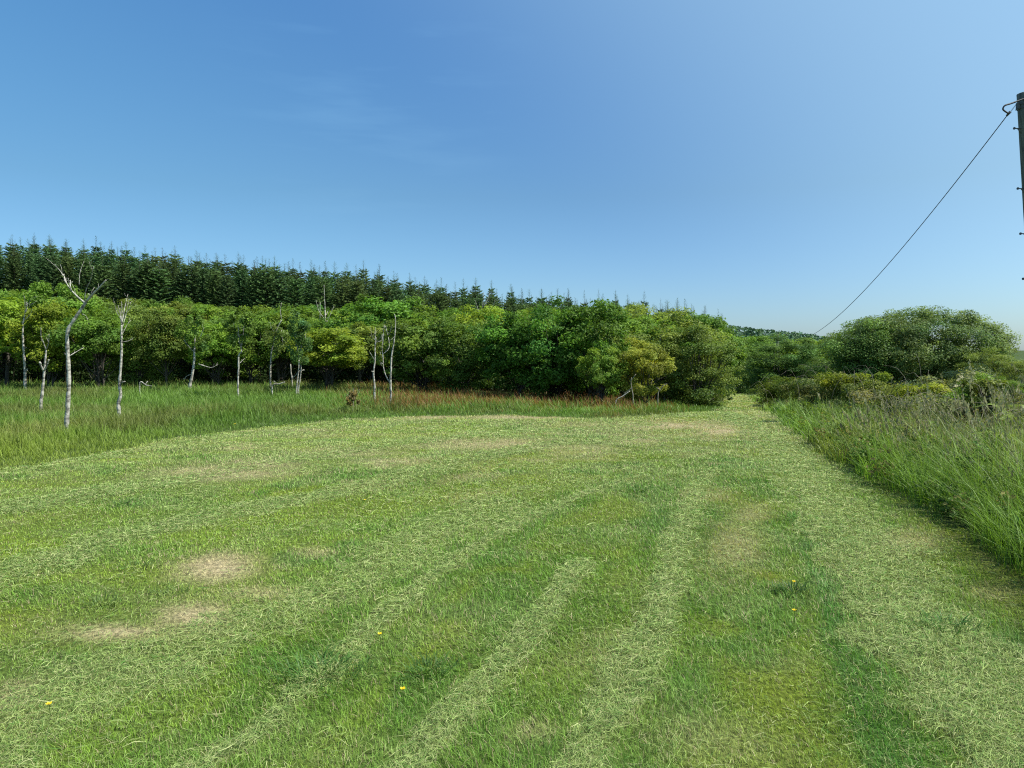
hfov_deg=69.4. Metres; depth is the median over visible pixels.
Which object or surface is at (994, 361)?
bush
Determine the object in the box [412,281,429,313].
spruce tree
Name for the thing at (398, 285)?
spruce tree
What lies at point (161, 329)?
broadleaf tree
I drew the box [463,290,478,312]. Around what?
spruce tree
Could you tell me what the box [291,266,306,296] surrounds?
spruce tree
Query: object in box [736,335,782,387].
broadleaf tree
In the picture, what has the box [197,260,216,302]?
spruce tree
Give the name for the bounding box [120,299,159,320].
broadleaf tree
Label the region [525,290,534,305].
spruce tree
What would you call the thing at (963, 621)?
grass tuft
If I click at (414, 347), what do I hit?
broadleaf tree
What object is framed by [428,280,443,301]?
spruce tree
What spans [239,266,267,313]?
spruce tree
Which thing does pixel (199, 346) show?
sapling
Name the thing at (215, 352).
broadleaf tree
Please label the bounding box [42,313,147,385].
broadleaf tree
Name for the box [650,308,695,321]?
broadleaf tree
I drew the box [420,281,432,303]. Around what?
spruce tree
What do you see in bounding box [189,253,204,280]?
spruce tree
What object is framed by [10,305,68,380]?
broadleaf tree
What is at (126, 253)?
spruce tree
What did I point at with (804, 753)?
ground
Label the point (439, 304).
spruce tree
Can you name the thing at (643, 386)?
broadleaf tree
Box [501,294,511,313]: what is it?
spruce tree
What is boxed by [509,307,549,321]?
broadleaf tree
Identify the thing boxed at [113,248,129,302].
spruce tree
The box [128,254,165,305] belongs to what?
spruce tree
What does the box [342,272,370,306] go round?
spruce tree
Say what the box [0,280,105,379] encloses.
broadleaf tree
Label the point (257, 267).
spruce tree
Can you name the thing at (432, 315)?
broadleaf tree
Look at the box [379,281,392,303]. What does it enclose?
spruce tree
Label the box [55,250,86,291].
spruce tree
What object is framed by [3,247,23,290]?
spruce tree
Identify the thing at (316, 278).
spruce tree
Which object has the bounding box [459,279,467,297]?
spruce tree
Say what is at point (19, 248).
spruce tree
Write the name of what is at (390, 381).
dead tree
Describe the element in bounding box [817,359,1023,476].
flowering grass
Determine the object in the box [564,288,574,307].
spruce tree
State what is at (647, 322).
broadleaf tree
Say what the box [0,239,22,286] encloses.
spruce tree
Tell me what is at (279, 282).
spruce tree
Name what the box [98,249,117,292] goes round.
spruce tree
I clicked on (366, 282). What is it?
spruce tree
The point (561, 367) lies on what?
broadleaf tree
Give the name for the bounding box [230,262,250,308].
spruce tree
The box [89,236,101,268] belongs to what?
spruce tree
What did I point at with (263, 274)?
spruce tree
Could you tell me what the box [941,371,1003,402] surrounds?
elder bush
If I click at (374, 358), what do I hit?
dead tree
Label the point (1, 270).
spruce tree
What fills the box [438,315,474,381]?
broadleaf tree
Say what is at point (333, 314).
broadleaf tree
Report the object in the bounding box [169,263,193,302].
spruce tree
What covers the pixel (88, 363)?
broadleaf tree
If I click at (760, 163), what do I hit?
sky
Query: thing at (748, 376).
broadleaf tree
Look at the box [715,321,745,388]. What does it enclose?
broadleaf tree
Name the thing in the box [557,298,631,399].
broadleaf tree
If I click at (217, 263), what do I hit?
spruce tree
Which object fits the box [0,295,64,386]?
broadleaf tree
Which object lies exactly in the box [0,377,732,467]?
rough grass
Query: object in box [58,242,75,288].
spruce tree
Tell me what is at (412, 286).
spruce tree
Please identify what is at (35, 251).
spruce tree
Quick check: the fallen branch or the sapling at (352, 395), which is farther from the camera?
the fallen branch
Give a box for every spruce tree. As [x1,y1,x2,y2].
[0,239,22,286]
[0,247,29,292]
[0,251,13,290]
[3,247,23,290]
[4,234,21,275]
[15,240,25,291]
[17,240,37,288]
[19,252,38,291]
[20,241,44,286]
[23,238,43,275]
[25,249,53,294]
[39,236,58,285]
[39,240,60,294]
[40,245,64,296]
[41,240,60,261]
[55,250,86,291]
[56,248,81,295]
[57,243,78,281]
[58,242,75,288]
[69,247,93,291]
[71,251,97,294]
[74,248,91,259]
[75,247,92,281]
[81,251,105,302]
[87,256,120,301]
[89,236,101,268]
[92,243,111,297]
[95,246,120,304]
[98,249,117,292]
[107,241,115,256]
[109,257,135,306]
[111,246,125,297]
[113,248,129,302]
[116,243,134,274]
[118,250,142,302]
[122,261,155,303]
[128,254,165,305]
[132,253,146,267]
[132,254,161,306]
[139,245,149,260]
[141,259,177,306]
[148,248,162,268]
[148,253,163,299]
[157,253,169,267]
[158,253,175,304]
[164,252,181,304]
[166,245,185,272]
[169,251,183,286]
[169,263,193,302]
[170,256,199,302]
[175,257,204,304]
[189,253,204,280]
[193,259,214,304]
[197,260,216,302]
[199,254,214,298]
[201,264,226,306]
[211,261,229,307]
[212,256,223,302]
[215,266,237,309]
[216,256,234,305]
[229,258,244,307]
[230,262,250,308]
[230,262,251,313]
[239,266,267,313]
[246,260,265,304]
[249,256,262,307]
[249,258,281,309]
[263,261,277,299]
[264,265,294,308]
[268,257,280,286]
[277,267,301,308]
[278,263,292,302]
[281,269,310,309]
[282,261,294,291]
[290,261,297,302]
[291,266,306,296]
[294,270,306,302]
[302,267,321,304]
[302,274,316,304]
[304,263,317,282]
[304,268,332,312]
[304,274,338,311]
[306,265,320,279]
[315,266,338,309]
[320,261,329,295]
[327,262,343,303]
[329,277,351,312]
[331,271,343,305]
[333,269,352,307]
[340,265,352,294]
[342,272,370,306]
[348,270,368,302]
[350,270,366,288]
[357,268,370,288]
[361,270,370,295]
[362,278,383,303]
[368,269,388,301]
[368,273,382,301]
[372,273,385,296]
[373,271,384,302]
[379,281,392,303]
[381,276,395,302]
[387,280,404,304]
[389,279,399,294]
[391,274,403,300]
[397,285,410,308]
[402,272,414,294]
[404,279,416,309]
[409,288,431,315]
[411,284,425,305]
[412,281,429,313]
[419,279,431,301]
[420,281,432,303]
[425,289,445,309]
[427,288,449,315]
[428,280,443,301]
[437,277,446,307]
[438,287,453,311]
[440,286,456,306]
[446,293,466,312]
[450,282,461,307]
[457,289,471,310]
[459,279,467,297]
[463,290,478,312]
[468,284,484,299]
[470,278,483,301]
[472,291,484,313]
[475,290,485,309]
[483,294,494,311]
[484,280,497,303]
[485,287,500,307]
[492,289,502,308]
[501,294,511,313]
[504,284,517,305]
[506,289,518,313]
[512,297,523,314]
[515,298,527,312]
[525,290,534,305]
[525,294,539,308]
[537,289,548,305]
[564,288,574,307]
[639,294,648,312]
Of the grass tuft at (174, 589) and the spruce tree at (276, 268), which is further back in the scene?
the spruce tree at (276, 268)
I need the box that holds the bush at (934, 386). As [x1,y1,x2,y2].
[893,376,961,410]
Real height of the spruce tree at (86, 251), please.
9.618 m
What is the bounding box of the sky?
[0,0,1023,350]
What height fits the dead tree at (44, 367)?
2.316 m
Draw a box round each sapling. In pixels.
[172,313,216,389]
[221,308,256,394]
[262,302,288,385]
[285,309,311,393]
[295,332,313,393]
[346,389,360,411]
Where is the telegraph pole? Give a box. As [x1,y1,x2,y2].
[1013,92,1023,279]
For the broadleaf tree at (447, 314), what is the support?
on the ground at (804, 753)
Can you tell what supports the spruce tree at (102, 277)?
on the ground at (804, 753)
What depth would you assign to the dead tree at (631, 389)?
20.22 m
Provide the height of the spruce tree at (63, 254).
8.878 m
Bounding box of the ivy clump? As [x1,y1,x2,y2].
[813,365,905,407]
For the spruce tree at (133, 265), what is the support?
on the ground at (804, 753)
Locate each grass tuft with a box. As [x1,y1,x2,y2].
[65,590,130,612]
[101,496,140,505]
[116,555,175,571]
[139,578,210,599]
[231,638,397,699]
[378,649,474,682]
[630,487,646,491]
[761,577,830,598]
[885,606,995,637]
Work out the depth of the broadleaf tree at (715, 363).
25.86 m
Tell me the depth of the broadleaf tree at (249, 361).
31.31 m
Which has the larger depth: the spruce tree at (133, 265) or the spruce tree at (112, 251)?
the spruce tree at (112, 251)
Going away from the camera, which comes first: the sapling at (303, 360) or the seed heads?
the seed heads
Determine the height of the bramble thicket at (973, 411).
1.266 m
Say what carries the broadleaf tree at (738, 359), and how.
on the ground at (804, 753)
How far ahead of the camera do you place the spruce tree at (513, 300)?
93.78 m
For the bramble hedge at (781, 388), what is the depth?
21.66 m
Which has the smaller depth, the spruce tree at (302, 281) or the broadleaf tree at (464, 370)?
the broadleaf tree at (464, 370)
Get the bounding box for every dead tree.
[22,296,34,388]
[39,337,49,409]
[46,258,105,428]
[113,295,135,414]
[316,293,332,382]
[369,327,381,397]
[380,314,395,398]
[625,374,635,407]
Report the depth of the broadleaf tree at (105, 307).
40.36 m
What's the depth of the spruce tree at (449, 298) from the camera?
89.69 m
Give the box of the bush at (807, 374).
[798,357,835,378]
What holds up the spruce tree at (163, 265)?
on the ground at (804, 753)
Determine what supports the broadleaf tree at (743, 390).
on the ground at (804, 753)
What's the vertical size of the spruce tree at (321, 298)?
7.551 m
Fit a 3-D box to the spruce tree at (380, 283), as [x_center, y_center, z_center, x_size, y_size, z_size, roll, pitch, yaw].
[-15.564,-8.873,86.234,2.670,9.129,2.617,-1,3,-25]
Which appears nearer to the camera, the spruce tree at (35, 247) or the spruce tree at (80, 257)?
the spruce tree at (80, 257)
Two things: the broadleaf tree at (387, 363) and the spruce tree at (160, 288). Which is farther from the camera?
the spruce tree at (160, 288)
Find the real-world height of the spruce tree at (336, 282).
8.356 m
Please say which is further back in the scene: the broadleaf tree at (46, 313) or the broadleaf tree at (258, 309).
the broadleaf tree at (258, 309)
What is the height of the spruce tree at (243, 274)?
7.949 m
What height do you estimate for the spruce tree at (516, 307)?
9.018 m
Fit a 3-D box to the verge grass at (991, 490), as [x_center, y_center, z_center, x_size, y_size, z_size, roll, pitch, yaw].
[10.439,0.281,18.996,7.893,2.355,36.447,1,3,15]
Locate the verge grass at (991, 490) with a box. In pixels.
[747,378,1023,578]
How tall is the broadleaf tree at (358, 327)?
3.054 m
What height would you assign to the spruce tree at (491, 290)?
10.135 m
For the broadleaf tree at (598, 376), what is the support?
on the ground at (804, 753)
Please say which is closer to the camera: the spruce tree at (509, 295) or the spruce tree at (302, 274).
the spruce tree at (302, 274)
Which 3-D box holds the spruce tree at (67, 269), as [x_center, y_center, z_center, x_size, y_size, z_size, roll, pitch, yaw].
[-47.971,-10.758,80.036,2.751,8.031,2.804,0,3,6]
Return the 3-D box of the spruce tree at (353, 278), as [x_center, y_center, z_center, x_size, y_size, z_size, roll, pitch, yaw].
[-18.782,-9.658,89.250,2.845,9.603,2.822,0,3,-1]
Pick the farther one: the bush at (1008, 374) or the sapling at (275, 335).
the sapling at (275, 335)
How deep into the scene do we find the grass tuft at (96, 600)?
4.62 m
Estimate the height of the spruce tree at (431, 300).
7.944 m
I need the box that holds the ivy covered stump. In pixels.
[960,377,1008,421]
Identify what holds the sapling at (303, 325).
on the ground at (804, 753)
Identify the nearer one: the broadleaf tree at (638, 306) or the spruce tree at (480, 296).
the broadleaf tree at (638, 306)
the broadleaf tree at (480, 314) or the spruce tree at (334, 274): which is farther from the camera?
the spruce tree at (334, 274)
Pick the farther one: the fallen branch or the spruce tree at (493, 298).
the spruce tree at (493, 298)
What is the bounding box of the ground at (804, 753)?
[0,351,1023,767]
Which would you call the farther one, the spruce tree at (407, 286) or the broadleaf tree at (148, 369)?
the spruce tree at (407, 286)
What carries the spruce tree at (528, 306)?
on the ground at (804, 753)
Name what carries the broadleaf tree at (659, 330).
on the ground at (804, 753)
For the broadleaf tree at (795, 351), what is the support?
on the ground at (804, 753)
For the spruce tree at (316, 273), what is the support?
on the ground at (804, 753)
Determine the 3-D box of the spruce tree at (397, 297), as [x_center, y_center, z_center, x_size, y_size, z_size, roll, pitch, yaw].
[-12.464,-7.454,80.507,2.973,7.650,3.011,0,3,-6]
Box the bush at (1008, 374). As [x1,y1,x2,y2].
[995,360,1023,396]
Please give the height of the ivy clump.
1.161 m
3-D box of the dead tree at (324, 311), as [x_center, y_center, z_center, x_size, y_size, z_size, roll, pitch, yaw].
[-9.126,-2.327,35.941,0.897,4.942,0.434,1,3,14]
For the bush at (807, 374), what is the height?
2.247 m
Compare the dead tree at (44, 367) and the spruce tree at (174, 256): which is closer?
the dead tree at (44, 367)
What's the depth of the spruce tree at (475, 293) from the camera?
93.45 m
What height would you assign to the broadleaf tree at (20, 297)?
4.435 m
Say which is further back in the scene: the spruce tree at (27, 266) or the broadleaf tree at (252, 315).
the spruce tree at (27, 266)
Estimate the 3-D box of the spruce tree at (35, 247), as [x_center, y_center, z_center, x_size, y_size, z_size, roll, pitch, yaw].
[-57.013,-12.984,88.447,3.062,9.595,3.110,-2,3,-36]
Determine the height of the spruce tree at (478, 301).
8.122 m
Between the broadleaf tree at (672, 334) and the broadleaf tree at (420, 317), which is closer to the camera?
the broadleaf tree at (672, 334)
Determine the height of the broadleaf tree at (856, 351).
3.401 m
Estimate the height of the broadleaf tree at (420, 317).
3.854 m
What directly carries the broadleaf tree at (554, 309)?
on the ground at (804, 753)
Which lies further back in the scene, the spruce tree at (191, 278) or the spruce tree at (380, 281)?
the spruce tree at (380, 281)
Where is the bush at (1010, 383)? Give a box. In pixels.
[993,376,1023,402]
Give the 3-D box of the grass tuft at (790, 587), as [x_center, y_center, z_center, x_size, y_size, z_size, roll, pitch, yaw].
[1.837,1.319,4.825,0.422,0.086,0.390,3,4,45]
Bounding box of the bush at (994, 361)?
[947,346,1023,394]
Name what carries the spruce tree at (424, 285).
on the ground at (804, 753)
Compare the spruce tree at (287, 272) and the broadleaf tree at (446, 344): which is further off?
the spruce tree at (287, 272)
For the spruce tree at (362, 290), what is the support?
on the ground at (804, 753)
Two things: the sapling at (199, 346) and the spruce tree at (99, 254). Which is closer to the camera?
the sapling at (199, 346)
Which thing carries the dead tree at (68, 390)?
on the ground at (804, 753)
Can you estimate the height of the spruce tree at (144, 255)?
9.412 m
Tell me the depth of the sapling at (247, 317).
23.83 m
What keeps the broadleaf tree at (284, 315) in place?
on the ground at (804, 753)
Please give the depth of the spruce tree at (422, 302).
81.68 m
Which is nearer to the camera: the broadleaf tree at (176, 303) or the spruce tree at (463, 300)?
the broadleaf tree at (176, 303)
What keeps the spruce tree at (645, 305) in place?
on the ground at (804, 753)
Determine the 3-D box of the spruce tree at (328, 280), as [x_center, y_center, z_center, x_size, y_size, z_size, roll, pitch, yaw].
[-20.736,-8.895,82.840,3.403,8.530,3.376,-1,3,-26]
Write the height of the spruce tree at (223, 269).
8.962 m
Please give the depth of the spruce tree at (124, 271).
79.49 m
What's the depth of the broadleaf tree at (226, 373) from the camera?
35.22 m
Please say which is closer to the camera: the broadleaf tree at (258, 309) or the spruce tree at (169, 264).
the broadleaf tree at (258, 309)
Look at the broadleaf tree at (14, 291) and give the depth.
45.91 m
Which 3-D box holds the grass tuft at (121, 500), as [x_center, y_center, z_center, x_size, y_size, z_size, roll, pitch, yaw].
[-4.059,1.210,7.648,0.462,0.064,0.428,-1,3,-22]
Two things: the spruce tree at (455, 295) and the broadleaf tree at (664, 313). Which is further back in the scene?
the spruce tree at (455, 295)
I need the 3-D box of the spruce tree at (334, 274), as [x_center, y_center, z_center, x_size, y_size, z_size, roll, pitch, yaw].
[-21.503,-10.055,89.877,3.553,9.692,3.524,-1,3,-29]
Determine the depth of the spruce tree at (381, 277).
92.31 m
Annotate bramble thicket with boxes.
[838,376,1022,430]
[943,379,1023,446]
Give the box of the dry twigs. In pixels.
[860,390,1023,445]
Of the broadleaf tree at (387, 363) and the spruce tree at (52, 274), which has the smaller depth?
the broadleaf tree at (387, 363)
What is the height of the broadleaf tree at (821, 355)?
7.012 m
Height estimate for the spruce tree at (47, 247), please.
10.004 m
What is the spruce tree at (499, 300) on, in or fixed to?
on the ground at (804, 753)
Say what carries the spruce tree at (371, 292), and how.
on the ground at (804, 753)
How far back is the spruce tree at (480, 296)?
91.36 m
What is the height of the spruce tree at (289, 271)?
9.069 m
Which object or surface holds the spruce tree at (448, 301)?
on the ground at (804, 753)
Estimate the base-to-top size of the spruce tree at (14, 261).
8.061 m
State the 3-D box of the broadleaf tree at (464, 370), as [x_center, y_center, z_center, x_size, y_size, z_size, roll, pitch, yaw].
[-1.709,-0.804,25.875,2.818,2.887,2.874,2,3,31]
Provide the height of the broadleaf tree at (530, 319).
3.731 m
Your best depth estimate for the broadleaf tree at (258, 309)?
45.68 m
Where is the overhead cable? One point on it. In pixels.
(1008, 113)
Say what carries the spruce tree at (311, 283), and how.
on the ground at (804, 753)
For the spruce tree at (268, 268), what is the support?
on the ground at (804, 753)
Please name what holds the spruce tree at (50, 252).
on the ground at (804, 753)
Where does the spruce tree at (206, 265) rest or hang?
on the ground at (804, 753)
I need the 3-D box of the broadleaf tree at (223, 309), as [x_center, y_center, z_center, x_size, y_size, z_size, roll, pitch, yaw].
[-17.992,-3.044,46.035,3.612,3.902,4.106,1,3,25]
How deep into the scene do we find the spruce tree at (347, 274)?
92.70 m
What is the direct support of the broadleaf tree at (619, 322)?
on the ground at (804, 753)
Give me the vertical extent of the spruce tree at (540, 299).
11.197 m
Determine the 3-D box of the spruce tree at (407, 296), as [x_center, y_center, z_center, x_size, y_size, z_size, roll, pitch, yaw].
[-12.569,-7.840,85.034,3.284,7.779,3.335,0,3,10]
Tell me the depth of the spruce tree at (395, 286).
86.38 m
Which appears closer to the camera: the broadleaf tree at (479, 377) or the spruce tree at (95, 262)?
the broadleaf tree at (479, 377)
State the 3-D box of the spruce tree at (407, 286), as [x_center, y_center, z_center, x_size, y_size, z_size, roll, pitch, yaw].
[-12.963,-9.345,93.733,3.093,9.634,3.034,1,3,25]
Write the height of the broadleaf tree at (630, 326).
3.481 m
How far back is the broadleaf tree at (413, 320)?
33.71 m
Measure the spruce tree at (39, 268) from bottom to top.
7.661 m
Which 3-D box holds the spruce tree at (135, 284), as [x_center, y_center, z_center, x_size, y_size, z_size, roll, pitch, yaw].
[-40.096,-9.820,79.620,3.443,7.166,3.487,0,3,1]
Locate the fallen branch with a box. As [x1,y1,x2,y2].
[271,381,284,393]
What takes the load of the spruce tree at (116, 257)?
on the ground at (804, 753)
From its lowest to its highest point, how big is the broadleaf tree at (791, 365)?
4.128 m
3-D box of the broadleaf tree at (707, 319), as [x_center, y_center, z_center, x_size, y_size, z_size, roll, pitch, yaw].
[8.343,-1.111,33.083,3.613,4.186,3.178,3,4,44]
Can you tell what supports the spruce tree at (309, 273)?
on the ground at (804, 753)
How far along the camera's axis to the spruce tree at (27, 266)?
80.00 m
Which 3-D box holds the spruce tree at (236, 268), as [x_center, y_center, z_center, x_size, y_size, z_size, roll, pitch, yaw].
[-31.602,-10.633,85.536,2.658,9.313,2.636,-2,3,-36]
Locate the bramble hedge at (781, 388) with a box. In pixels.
[754,364,866,408]
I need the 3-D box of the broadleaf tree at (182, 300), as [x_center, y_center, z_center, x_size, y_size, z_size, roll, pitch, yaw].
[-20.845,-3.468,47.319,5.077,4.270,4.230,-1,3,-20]
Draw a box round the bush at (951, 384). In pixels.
[902,358,1011,399]
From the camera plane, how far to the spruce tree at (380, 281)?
89.94 m
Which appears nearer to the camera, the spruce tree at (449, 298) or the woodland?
the spruce tree at (449, 298)
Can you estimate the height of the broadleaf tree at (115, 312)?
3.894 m
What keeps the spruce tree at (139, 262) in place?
on the ground at (804, 753)
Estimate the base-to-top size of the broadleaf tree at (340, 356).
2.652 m
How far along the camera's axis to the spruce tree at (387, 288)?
83.26 m
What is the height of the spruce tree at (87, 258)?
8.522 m
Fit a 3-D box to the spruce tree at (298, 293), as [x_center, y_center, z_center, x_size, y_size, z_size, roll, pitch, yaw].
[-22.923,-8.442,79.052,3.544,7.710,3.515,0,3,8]
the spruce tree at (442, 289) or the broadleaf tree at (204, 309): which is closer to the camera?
the broadleaf tree at (204, 309)
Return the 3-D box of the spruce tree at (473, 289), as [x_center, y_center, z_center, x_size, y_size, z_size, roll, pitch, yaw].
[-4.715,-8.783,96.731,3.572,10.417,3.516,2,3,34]
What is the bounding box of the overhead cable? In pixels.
[784,98,1023,340]
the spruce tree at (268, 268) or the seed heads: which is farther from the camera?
the spruce tree at (268, 268)
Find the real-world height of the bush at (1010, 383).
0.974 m
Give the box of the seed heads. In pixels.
[834,377,1023,498]
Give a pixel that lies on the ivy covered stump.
(967, 391)
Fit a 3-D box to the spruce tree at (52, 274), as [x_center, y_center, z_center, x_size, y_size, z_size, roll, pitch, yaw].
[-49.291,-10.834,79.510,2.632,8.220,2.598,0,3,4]
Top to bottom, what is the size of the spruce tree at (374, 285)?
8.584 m
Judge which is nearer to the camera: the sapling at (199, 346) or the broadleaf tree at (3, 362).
the sapling at (199, 346)
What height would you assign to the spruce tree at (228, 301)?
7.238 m
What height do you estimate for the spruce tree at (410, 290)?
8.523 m
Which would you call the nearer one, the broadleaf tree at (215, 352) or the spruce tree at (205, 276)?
the broadleaf tree at (215, 352)
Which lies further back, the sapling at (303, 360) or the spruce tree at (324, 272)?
the spruce tree at (324, 272)
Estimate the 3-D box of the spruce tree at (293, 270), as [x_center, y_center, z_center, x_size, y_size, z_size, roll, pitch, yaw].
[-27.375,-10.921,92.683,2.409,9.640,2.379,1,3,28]
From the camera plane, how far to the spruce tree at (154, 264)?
85.87 m
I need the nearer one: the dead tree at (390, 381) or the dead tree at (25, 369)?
the dead tree at (390, 381)
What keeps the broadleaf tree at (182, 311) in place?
on the ground at (804, 753)
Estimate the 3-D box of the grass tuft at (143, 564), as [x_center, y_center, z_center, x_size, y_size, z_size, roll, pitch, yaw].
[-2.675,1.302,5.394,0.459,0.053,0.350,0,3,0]
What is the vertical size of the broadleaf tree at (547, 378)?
3.731 m
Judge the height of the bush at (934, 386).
1.056 m
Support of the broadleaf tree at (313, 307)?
on the ground at (804, 753)
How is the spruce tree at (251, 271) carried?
on the ground at (804, 753)
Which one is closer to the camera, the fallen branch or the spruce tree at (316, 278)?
the fallen branch
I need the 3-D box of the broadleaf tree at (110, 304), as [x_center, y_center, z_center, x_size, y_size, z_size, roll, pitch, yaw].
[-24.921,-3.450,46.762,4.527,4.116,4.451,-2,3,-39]
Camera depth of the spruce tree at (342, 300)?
78.97 m
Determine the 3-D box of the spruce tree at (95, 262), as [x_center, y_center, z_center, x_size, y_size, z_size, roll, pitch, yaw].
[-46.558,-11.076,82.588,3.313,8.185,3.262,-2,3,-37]
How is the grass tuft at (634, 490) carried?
on the ground at (804, 753)
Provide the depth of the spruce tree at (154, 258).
88.76 m
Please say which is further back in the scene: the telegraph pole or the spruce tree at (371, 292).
the spruce tree at (371, 292)
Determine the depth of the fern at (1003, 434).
8.75 m
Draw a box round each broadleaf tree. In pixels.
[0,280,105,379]
[0,293,32,363]
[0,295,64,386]
[0,299,20,381]
[2,299,86,386]
[3,289,30,296]
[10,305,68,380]
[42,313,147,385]
[58,312,134,381]
[90,304,119,367]
[95,297,147,315]
[100,304,174,380]
[100,319,187,386]
[107,303,145,322]
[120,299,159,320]
[126,301,199,362]
[129,310,198,384]
[141,304,222,377]
[150,295,217,308]
[154,304,239,377]
[183,321,256,385]
[192,317,268,382]
[203,304,243,313]
[218,314,282,383]
[235,310,262,318]
[239,304,274,315]
[247,309,318,382]
[255,302,323,370]
[284,326,368,387]
[295,304,330,317]
[304,319,338,380]
[306,308,350,375]
[319,294,437,383]
[326,321,387,384]
[329,321,402,383]
[369,305,463,392]
[379,316,428,382]
[407,309,433,323]
[414,307,437,322]
[418,322,479,376]
[424,320,499,392]
[433,307,471,321]
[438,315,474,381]
[451,303,506,338]
[454,319,520,390]
[472,310,558,396]
[502,295,601,398]
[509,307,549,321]
[517,314,553,383]
[541,318,608,397]
[546,306,579,320]
[548,314,561,324]
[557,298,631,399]
[575,347,628,404]
[583,308,645,330]
[597,305,729,403]
[601,319,658,396]
[611,336,676,405]
[622,302,647,320]
[623,315,675,327]
[635,323,695,399]
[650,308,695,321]
[655,323,744,406]
[675,312,736,339]
[680,332,746,378]
[687,355,733,403]
[709,330,749,384]
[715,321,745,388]
[727,350,759,393]
[730,351,782,386]
[736,333,839,390]
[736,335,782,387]
[772,337,835,376]
[803,317,925,386]
[807,343,841,372]
[816,316,872,373]
[818,305,1023,389]
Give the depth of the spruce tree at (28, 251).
81.91 m
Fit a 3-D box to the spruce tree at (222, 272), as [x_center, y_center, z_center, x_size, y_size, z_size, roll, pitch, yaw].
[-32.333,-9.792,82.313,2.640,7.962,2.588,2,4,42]
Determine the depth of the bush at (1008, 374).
22.16 m
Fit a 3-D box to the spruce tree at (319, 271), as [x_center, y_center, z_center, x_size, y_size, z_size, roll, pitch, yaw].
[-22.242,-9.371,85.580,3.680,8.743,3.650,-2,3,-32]
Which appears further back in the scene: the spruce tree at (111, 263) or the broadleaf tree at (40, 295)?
the spruce tree at (111, 263)
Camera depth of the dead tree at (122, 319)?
16.29 m
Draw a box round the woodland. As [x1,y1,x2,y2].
[727,325,843,376]
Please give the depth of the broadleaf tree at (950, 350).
27.05 m
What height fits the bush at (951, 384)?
1.440 m
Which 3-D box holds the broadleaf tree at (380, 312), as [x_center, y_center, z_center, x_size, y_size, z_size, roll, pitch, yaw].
[-6.245,-1.996,34.989,5.690,4.606,4.467,-1,3,-12]
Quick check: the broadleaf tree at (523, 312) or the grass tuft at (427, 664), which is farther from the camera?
the broadleaf tree at (523, 312)
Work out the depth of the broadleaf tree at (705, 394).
24.13 m
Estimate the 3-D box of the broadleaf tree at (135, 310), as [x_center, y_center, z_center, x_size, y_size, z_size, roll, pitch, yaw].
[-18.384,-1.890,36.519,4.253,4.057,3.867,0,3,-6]
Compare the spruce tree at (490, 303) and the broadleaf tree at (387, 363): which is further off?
the spruce tree at (490, 303)
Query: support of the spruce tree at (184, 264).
on the ground at (804, 753)
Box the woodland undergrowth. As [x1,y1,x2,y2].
[0,354,734,400]
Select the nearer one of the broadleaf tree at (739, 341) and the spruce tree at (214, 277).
the broadleaf tree at (739, 341)
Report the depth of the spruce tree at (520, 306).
88.69 m
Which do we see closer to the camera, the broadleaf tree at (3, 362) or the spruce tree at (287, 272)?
the broadleaf tree at (3, 362)
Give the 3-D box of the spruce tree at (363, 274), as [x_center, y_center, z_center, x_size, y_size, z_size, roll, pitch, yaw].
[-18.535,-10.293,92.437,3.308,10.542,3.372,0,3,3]
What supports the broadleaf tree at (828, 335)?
on the ground at (804, 753)
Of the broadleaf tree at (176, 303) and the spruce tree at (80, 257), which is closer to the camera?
the broadleaf tree at (176, 303)
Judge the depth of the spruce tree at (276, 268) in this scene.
92.03 m
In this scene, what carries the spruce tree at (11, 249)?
on the ground at (804, 753)
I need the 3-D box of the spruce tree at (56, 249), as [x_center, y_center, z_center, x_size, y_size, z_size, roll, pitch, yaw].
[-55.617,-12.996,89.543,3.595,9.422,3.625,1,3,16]
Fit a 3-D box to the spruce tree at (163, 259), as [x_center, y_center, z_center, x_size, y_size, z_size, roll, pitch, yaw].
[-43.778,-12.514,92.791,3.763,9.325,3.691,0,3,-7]
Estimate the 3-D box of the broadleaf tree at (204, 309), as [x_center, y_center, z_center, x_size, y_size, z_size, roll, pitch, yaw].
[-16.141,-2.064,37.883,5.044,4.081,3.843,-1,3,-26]
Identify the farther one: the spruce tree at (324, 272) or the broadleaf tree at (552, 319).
the spruce tree at (324, 272)
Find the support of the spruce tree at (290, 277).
on the ground at (804, 753)
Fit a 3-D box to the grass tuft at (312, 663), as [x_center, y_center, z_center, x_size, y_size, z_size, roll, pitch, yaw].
[-0.915,1.369,3.561,0.736,0.095,0.726,-2,4,-43]
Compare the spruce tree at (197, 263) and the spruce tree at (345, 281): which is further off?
the spruce tree at (197, 263)
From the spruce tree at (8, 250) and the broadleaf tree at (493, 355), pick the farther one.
the spruce tree at (8, 250)

